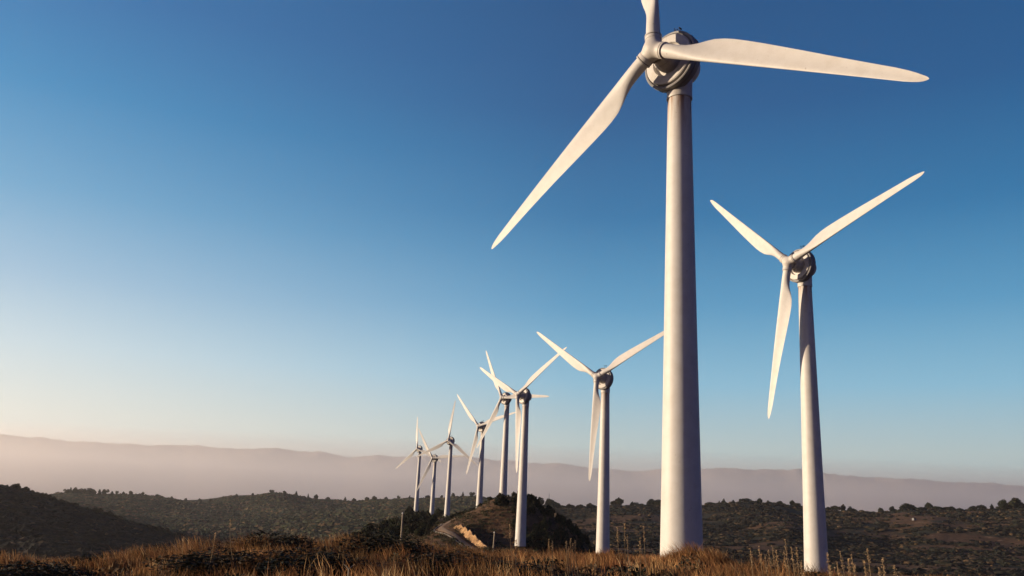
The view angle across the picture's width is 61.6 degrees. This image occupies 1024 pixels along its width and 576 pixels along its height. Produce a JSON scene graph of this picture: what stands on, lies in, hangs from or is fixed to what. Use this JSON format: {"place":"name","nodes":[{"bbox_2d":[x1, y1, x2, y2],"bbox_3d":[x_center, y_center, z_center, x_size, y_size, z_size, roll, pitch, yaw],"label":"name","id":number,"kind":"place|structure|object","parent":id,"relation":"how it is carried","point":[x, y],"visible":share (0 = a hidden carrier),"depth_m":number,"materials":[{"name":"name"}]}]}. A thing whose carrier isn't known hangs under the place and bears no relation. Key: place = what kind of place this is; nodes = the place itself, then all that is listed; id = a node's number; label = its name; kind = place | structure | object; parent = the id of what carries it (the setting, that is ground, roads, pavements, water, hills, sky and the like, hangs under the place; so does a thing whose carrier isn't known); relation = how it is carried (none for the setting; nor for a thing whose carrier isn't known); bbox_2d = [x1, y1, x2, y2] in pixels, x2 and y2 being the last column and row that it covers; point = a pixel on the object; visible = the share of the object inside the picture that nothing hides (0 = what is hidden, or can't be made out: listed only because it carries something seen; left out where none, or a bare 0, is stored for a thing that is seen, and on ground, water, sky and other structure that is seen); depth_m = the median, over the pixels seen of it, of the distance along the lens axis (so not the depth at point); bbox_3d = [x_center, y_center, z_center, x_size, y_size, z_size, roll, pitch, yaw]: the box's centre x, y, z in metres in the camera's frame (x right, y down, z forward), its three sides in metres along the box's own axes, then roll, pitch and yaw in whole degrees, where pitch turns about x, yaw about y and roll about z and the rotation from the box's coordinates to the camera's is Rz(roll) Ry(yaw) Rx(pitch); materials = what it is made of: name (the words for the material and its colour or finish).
{"place":"outdoors","nodes":[
{"label":"outdoors","id":0,"kind":"place"},
{"bbox_2d":[438,518,477,549],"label":"dirt road","id":1,"kind":"structure","parent":0,"point":[443,529],"depth_m":304.79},
{"bbox_2d":[0,434,1023,575],"bbox_3d":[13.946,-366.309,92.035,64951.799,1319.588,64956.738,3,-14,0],"label":"ground","id":2,"kind":"structure","parent":0,"point":[52,466],"depth_m":14362.45,"materials":[{"name":"brown soil"}]},
{"bbox_2d":[10,483,20,487],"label":"oak tree","id":3,"kind":"object","parent":2,"relation":"on","point":[15,485],"visible":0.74,"depth_m":847.72,"materials":[{"name":"green plant"}]},
{"bbox_2d":[0,559,97,575],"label":"dark shrub","id":4,"kind":"object","parent":2,"relation":"on","point":[56,570],"visible":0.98,"depth_m":17.66,"materials":[{"name":"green plant"}]},
{"bbox_2d":[58,553,120,569],"bbox_3d":[-10.496,6.985,21.703,1.903,0.534,2.079,8,-15,-21],"label":"dark shrub","id":5,"kind":"object","parent":2,"relation":"on","point":[82,558],"visible":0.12,"depth_m":21.54,"materials":[{"name":"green plant"}]},
{"bbox_2d":[93,507,103,512],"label":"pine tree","id":6,"kind":"object","parent":2,"relation":"on","point":[97,510],"visible":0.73,"depth_m":867.77,"materials":[{"name":"green plant"}]},
{"bbox_2d":[0,484,223,561],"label":"woodland","id":7,"kind":"object","parent":2,"relation":"on","point":[31,523],"visible":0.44,"depth_m":677.57,"materials":[{"name":"green plant"}]},
{"bbox_2d":[128,544,176,557],"bbox_3d":[-9.762,7.506,24.032,2.267,0.610,2.149,6,-14,-12],"label":"dark shrub","id":8,"kind":"object","parent":2,"relation":"on","point":[154,550],"visible":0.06,"depth_m":24.05,"materials":[{"name":"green plant"}]},
{"bbox_2d":[175,532,184,536],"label":"oak tree","id":9,"kind":"object","parent":2,"relation":"on","point":[179,534],"visible":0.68,"depth_m":894.57,"materials":[{"name":"green plant"}]},
{"bbox_2d":[182,520,233,572],"bbox_3d":[-6.606,5.609,18.476,1.613,1.292,0.441,-4,-15,24],"label":"tall grass clump","id":10,"kind":"object","parent":2,"relation":"on","point":[213,545],"visible":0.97,"depth_m":18.29,"materials":[{"name":"brown plant"}]},
{"bbox_2d":[143,546,277,575],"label":"dark shrub","id":11,"kind":"object","parent":2,"relation":"on","point":[193,559],"visible":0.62,"depth_m":18.50,"materials":[{"name":"green plant"}]},
{"bbox_2d":[31,490,488,546],"bbox_3d":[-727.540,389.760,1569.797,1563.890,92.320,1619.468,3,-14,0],"label":"hazy woodland","id":12,"kind":"object","parent":2,"relation":"on","point":[264,510],"visible":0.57,"depth_m":1687.94,"materials":[{"name":"green plant"}]},
{"bbox_2d":[214,530,322,554],"bbox_3d":[-6.745,7.256,24.071,2.845,0.890,2.604,-4,-15,24],"label":"dark shrub","id":13,"kind":"object","parent":2,"relation":"on","point":[286,540],"visible":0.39,"depth_m":23.81,"materials":[{"name":"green plant"}]},
{"bbox_2d":[264,534,313,548],"bbox_3d":[-7.262,8.433,27.879,1.953,0.854,2.061,-7,-17,33],"label":"dark shrub","id":14,"kind":"object","parent":2,"relation":"on","point":[296,538],"visible":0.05,"depth_m":27.94,"materials":[{"name":"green plant"}]},
{"bbox_2d":[239,545,380,575],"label":"dark shrub","id":15,"kind":"object","parent":2,"relation":"on","point":[282,559],"visible":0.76,"depth_m":18.22,"materials":[{"name":"green plant"}]},
{"bbox_2d":[349,531,359,537],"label":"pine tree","id":16,"kind":"object","parent":2,"relation":"on","point":[354,533],"visible":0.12,"depth_m":375.65,"materials":[{"name":"green plant"}]},
{"bbox_2d":[360,523,375,536],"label":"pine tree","id":17,"kind":"object","parent":2,"relation":"on","point":[368,527],"visible":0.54,"depth_m":382.52,"materials":[{"name":"green plant"}]},
{"bbox_2d":[371,524,383,536],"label":"oak tree","id":18,"kind":"object","parent":2,"relation":"on","point":[376,528],"visible":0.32,"depth_m":380.54,"materials":[{"name":"green plant"}]},
{"bbox_2d":[326,531,442,556],"bbox_3d":[-3.840,7.745,25.594,3.611,0.950,3.306,7,-15,-18],"label":"dark shrub","id":19,"kind":"object","parent":2,"relation":"on","point":[391,542],"visible":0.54,"depth_m":25.07,"materials":[{"name":"green plant"}]},
{"bbox_2d":[379,518,389,528],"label":"oak tree","id":20,"kind":"object","parent":2,"relation":"on","point":[385,523],"visible":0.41,"depth_m":394.71,"materials":[{"name":"green plant"}]},
{"bbox_2d":[317,510,469,542],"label":"ridge scrub","id":21,"kind":"object","parent":2,"relation":"on","point":[442,517],"visible":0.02,"depth_m":427.89,"materials":[{"name":"green plant"}]},
{"bbox_2d":[389,516,399,526],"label":"oak tree","id":22,"kind":"object","parent":2,"relation":"on","point":[395,520],"visible":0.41,"depth_m":391.07,"materials":[{"name":"green plant"}]},
{"bbox_2d":[390,524,398,534],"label":"oak tree","id":23,"kind":"object","parent":2,"relation":"on","point":[392,526],"visible":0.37,"depth_m":354.19,"materials":[{"name":"green plant"}]},
{"bbox_2d":[394,518,407,533],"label":"oak tree","id":24,"kind":"object","parent":2,"relation":"on","point":[397,529],"visible":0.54,"depth_m":350.59,"materials":[{"name":"green plant"}]},
{"bbox_2d":[400,513,403,539],"bbox_3d":[-7.660,17.540,59.048,0.135,4.047,0.133,3,-14,0],"label":"wooden post","id":25,"kind":"object","parent":2,"relation":"on","point":[401,526],"visible":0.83,"depth_m":59.31,"materials":[{"name":"grey wood"}]},
{"bbox_2d":[401,512,409,521],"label":"oak tree","id":26,"kind":"object","parent":2,"relation":"on","point":[405,516],"visible":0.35,"depth_m":401.99,"materials":[{"name":"green plant"}]},
{"bbox_2d":[404,506,414,512],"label":"oak tree","id":27,"kind":"object","parent":2,"relation":"on","point":[410,509],"visible":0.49,"depth_m":628.03,"materials":[{"name":"green plant"}]},
{"bbox_2d":[402,522,418,534],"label":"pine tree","id":28,"kind":"object","parent":2,"relation":"on","point":[410,528],"visible":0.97,"depth_m":331.71,"materials":[{"name":"green plant"}]},
{"bbox_2d":[406,515,420,523],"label":"oak tree","id":29,"kind":"object","parent":2,"relation":"on","point":[411,519],"visible":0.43,"depth_m":353.53,"materials":[{"name":"green plant"}]},
{"bbox_2d":[396,417,440,511],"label":"wind turbine","id":30,"kind":"object","parent":2,"relation":"on","point":[419,449],"visible":0.97,"depth_m":654.86,"materials":[{"name":"white metal"}]},
{"bbox_2d":[414,526,424,537],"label":"oak tree","id":31,"kind":"object","parent":2,"relation":"on","point":[419,531],"visible":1,"depth_m":319.74,"materials":[{"name":"green plant"}]},
{"bbox_2d":[416,513,426,519],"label":"oak tree","id":32,"kind":"object","parent":2,"relation":"on","point":[421,515],"visible":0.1,"depth_m":362.36,"materials":[{"name":"green plant"}]},
{"bbox_2d":[425,523,429,533],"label":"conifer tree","id":33,"kind":"object","parent":2,"relation":"on","point":[427,529],"visible":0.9,"depth_m":323.86,"materials":[{"name":"green plant"}]},
{"bbox_2d":[425,513,437,519],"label":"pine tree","id":34,"kind":"object","parent":2,"relation":"on","point":[428,515],"visible":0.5,"depth_m":403.52,"materials":[{"name":"green plant"}]},
{"bbox_2d":[29,546,846,575],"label":"heath","id":35,"kind":"object","parent":2,"relation":"on","point":[597,571],"visible":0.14,"depth_m":21.36,"materials":[{"name":"brown plant"}]},
{"bbox_2d":[434,508,443,516],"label":"oak tree","id":36,"kind":"object","parent":2,"relation":"on","point":[438,512],"visible":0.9,"depth_m":557.73,"materials":[{"name":"green plant"}]},
{"bbox_2d":[417,428,463,514],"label":"wind turbine","id":37,"kind":"object","parent":2,"relation":"on","point":[434,458],"visible":0.97,"depth_m":586.42,"materials":[{"name":"white metal"}]},
{"bbox_2d":[416,400,476,515],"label":"wind turbine","id":38,"kind":"object","parent":2,"relation":"on","point":[450,441],"visible":0.99,"depth_m":527.02,"materials":[{"name":"white metal"}]},
{"bbox_2d":[433,523,464,546],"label":"stone edging","id":39,"kind":"object","parent":2,"relation":"on","point":[444,533],"visible":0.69,"depth_m":309.81,"materials":[{"name":"grey stone"}]},
{"bbox_2d":[393,549,505,575],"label":"dark shrub","id":40,"kind":"object","parent":2,"relation":"on","point":[446,559],"visible":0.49,"depth_m":20.53,"materials":[{"name":"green plant"}]},
{"bbox_2d":[454,524,487,547],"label":"earth bank","id":41,"kind":"structure","parent":2,"relation":"on","point":[470,535],"depth_m":298.21,"materials":[{"name":"yellow soil"}]},
{"bbox_2d":[374,495,591,555],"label":"ridge scrub","id":42,"kind":"object","parent":2,"relation":"on","point":[450,540],"visible":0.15,"depth_m":315.93,"materials":[{"name":"green plant"}]},
{"bbox_2d":[457,394,515,505],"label":"wind turbine","id":43,"kind":"object","parent":2,"relation":"on","point":[481,426],"visible":0.91,"depth_m":437.85,"materials":[{"name":"white metal"}]},
{"bbox_2d":[493,492,509,505],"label":"oak tree","id":44,"kind":"object","parent":2,"relation":"on","point":[501,499],"visible":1,"depth_m":333.54,"materials":[{"name":"green plant"}]},
{"bbox_2d":[0,521,1019,575],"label":"dry grass","id":45,"kind":"structure","parent":2,"relation":"on","point":[722,563],"depth_m":22.43,"materials":[{"name":"brown plant"}]},
{"bbox_2d":[463,560,559,575],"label":"dark shrub","id":46,"kind":"object","parent":2,"relation":"on","point":[525,572],"visible":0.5,"depth_m":19.70,"materials":[{"name":"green plant"}]},
{"bbox_2d":[508,525,516,575],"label":"tall grass clump","id":47,"kind":"object","parent":2,"relation":"on","point":[510,547],"visible":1,"depth_m":16.30,"materials":[{"name":"brown plant"}]},
{"bbox_2d":[477,351,548,494],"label":"wind turbine","id":48,"kind":"object","parent":2,"relation":"on","point":[506,398],"visible":0.98,"depth_m":367.96,"materials":[{"name":"white metal"}]},
{"bbox_2d":[480,347,566,545],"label":"wind turbine","id":49,"kind":"object","parent":2,"relation":"on","point":[523,396],"visible":0.98,"depth_m":275.65,"materials":[{"name":"white metal"}]},
{"bbox_2d":[531,496,538,505],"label":"oak tree","id":50,"kind":"object","parent":2,"relation":"on","point":[534,499],"visible":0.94,"depth_m":343.62,"materials":[{"name":"green plant"}]},
{"bbox_2d":[533,541,539,548],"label":"oak tree","id":51,"kind":"object","parent":2,"relation":"on","point":[536,544],"visible":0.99,"depth_m":289.97,"materials":[{"name":"green plant"}]},
{"bbox_2d":[538,540,549,550],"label":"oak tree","id":52,"kind":"object","parent":2,"relation":"on","point":[543,544],"visible":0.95,"depth_m":289.30,"materials":[{"name":"green plant"}]},
{"bbox_2d":[544,498,554,505],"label":"oak tree","id":53,"kind":"object","parent":2,"relation":"on","point":[549,501],"visible":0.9,"depth_m":1479.43,"materials":[{"name":"green plant"}]},
{"bbox_2d":[545,507,555,516],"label":"oak tree","id":54,"kind":"object","parent":2,"relation":"on","point":[550,511],"visible":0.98,"depth_m":334.90,"materials":[{"name":"green plant"}]},
{"bbox_2d":[549,545,557,552],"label":"oak tree","id":55,"kind":"object","parent":2,"relation":"on","point":[550,548],"visible":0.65,"depth_m":290.08,"materials":[{"name":"green plant"}]},
{"bbox_2d":[551,502,560,507],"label":"oak tree","id":56,"kind":"object","parent":2,"relation":"on","point":[557,505],"visible":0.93,"depth_m":1472.43,"materials":[{"name":"green plant"}]},
{"bbox_2d":[557,518,562,524],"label":"oak tree","id":57,"kind":"object","parent":2,"relation":"on","point":[559,521],"visible":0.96,"depth_m":331.41,"materials":[{"name":"green plant"}]},
{"bbox_2d":[548,539,577,575],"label":"tall grass clump","id":58,"kind":"object","parent":2,"relation":"on","point":[566,555],"visible":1,"depth_m":18.14,"materials":[{"name":"brown plant"}]},
{"bbox_2d":[560,535,568,540],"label":"oak tree","id":59,"kind":"object","parent":2,"relation":"on","point":[566,537],"visible":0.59,"depth_m":311.86,"materials":[{"name":"green plant"}]},
{"bbox_2d":[562,541,571,549],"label":"oak tree","id":60,"kind":"object","parent":2,"relation":"on","point":[564,545],"visible":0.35,"depth_m":300.62,"materials":[{"name":"green plant"}]},
{"bbox_2d":[565,504,574,507],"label":"oak tree","id":61,"kind":"object","parent":2,"relation":"on","point":[569,506],"visible":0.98,"depth_m":1473.94,"materials":[{"name":"green plant"}]},
{"bbox_2d":[556,573,589,575],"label":"dark shrub","id":62,"kind":"object","parent":2,"relation":"on","point":[571,575],"visible":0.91,"depth_m":19.06,"materials":[{"name":"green plant"}]},
{"bbox_2d":[572,545,579,553],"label":"oak tree","id":63,"kind":"object","parent":2,"relation":"on","point":[577,548],"visible":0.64,"depth_m":301.07,"materials":[{"name":"green plant"}]},
{"bbox_2d":[576,504,584,508],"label":"pine tree","id":64,"kind":"object","parent":2,"relation":"on","point":[580,506],"visible":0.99,"depth_m":1472.48,"materials":[{"name":"green plant"}]},
{"bbox_2d":[588,547,595,553],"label":"oak tree","id":65,"kind":"object","parent":2,"relation":"on","point":[592,551],"visible":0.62,"depth_m":313.59,"materials":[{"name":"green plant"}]},
{"bbox_2d":[537,331,663,553],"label":"wind turbine","id":66,"kind":"object","parent":2,"relation":"on","point":[603,378],"visible":0.96,"depth_m":207.64,"materials":[{"name":"white metal"}]},
{"bbox_2d":[615,497,623,505],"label":"oak tree","id":67,"kind":"object","parent":2,"relation":"on","point":[619,501],"visible":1,"depth_m":1469.91,"materials":[{"name":"green plant"}]},
{"bbox_2d":[616,523,646,575],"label":"tall grass clump","id":68,"kind":"object","parent":2,"relation":"on","point":[627,550],"visible":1,"depth_m":14.23,"materials":[{"name":"brown plant"}]},
{"bbox_2d":[646,499,656,504],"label":"oak tree","id":69,"kind":"object","parent":2,"relation":"on","point":[650,501],"visible":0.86,"depth_m":1462.02,"materials":[{"name":"green plant"}]},
{"bbox_2d":[653,499,660,504],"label":"pine tree","id":70,"kind":"object","parent":2,"relation":"on","point":[658,502],"visible":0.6,"depth_m":1456.75,"materials":[{"name":"green plant"}]},
{"bbox_2d":[491,0,928,555],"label":"wind turbine","id":71,"kind":"object","parent":2,"relation":"on","point":[669,64],"visible":0.99,"depth_m":70.51,"materials":[{"name":"paint"}]},
{"bbox_2d":[749,545,778,575],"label":"tall grass clump","id":72,"kind":"object","parent":2,"relation":"on","point":[765,560],"visible":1,"depth_m":12.84,"materials":[{"name":"brown plant"}]},
{"bbox_2d":[543,501,1023,575],"bbox_3d":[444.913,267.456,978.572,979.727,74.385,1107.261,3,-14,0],"label":"valley scrub","id":73,"kind":"object","parent":2,"relation":"on","point":[972,559],"visible":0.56,"depth_m":981.03,"materials":[{"name":"green plant"}]},
{"bbox_2d":[782,539,803,575],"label":"tall grass clump","id":74,"kind":"object","parent":2,"relation":"on","point":[796,550],"visible":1,"depth_m":12.66,"materials":[{"name":"brown plant"}]},
{"bbox_2d":[710,172,923,572],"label":"wind turbine","id":75,"kind":"object","parent":2,"relation":"on","point":[799,267],"visible":1,"depth_m":132.92,"materials":[{"name":"white metal"}]},
{"bbox_2d":[826,551,844,575],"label":"tall grass clump","id":76,"kind":"object","parent":2,"relation":"on","point":[829,568],"visible":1,"depth_m":11.72,"materials":[{"name":"brown plant"}]},
{"bbox_2d":[847,548,870,575],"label":"tall grass clump","id":77,"kind":"object","parent":2,"relation":"on","point":[854,568],"visible":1,"depth_m":11.55,"materials":[{"name":"brown plant"}]},
{"bbox_2d":[878,559,897,575],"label":"tall grass clump","id":78,"kind":"object","parent":2,"relation":"on","point":[882,561],"visible":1,"depth_m":11.80,"materials":[{"name":"brown plant"}]},
{"bbox_2d":[900,503,916,508],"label":"oak tree","id":79,"kind":"object","parent":2,"relation":"on","point":[908,506],"visible":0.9,"depth_m":1356.22,"materials":[{"name":"green plant"}]},
{"bbox_2d":[925,502,932,507],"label":"oak tree","id":80,"kind":"object","parent":2,"relation":"on","point":[928,505],"visible":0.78,"depth_m":1352.78,"materials":[{"name":"green plant"}]},
{"bbox_2d":[931,506,944,509],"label":"oak tree","id":81,"kind":"object","parent":2,"relation":"on","point":[935,507],"visible":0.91,"depth_m":1329.23,"materials":[{"name":"green plant"}]},
{"bbox_2d":[944,506,955,509],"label":"oak tree","id":82,"kind":"object","parent":2,"relation":"on","point":[950,508],"visible":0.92,"depth_m":1322.48,"materials":[{"name":"green plant"}]},
{"bbox_2d":[975,504,986,509],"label":"oak tree","id":83,"kind":"object","parent":2,"relation":"on","point":[981,506],"visible":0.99,"depth_m":1313.55,"materials":[{"name":"green plant"}]},
{"bbox_2d":[997,499,1008,508],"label":"oak tree","id":84,"kind":"object","parent":2,"relation":"on","point":[1002,503],"visible":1,"depth_m":1293.94,"materials":[{"name":"green plant"}]},
{"bbox_2d":[1008,497,1020,508],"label":"pine tree","id":85,"kind":"object","parent":2,"relation":"on","point":[1013,502],"visible":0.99,"depth_m":1287.03,"materials":[{"name":"green plant"}]},
{"bbox_2d":[1016,503,1023,507],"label":"oak tree","id":86,"kind":"object","parent":2,"relation":"on","point":[1020,505],"visible":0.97,"depth_m":1282.70,"materials":[{"name":"green plant"}]},
{"bbox_2d":[0,0,1023,485],"label":"sky","id":87,"kind":"structure","parent":0,"point":[236,224],"materials":[{"name":"blue"}]}
]}

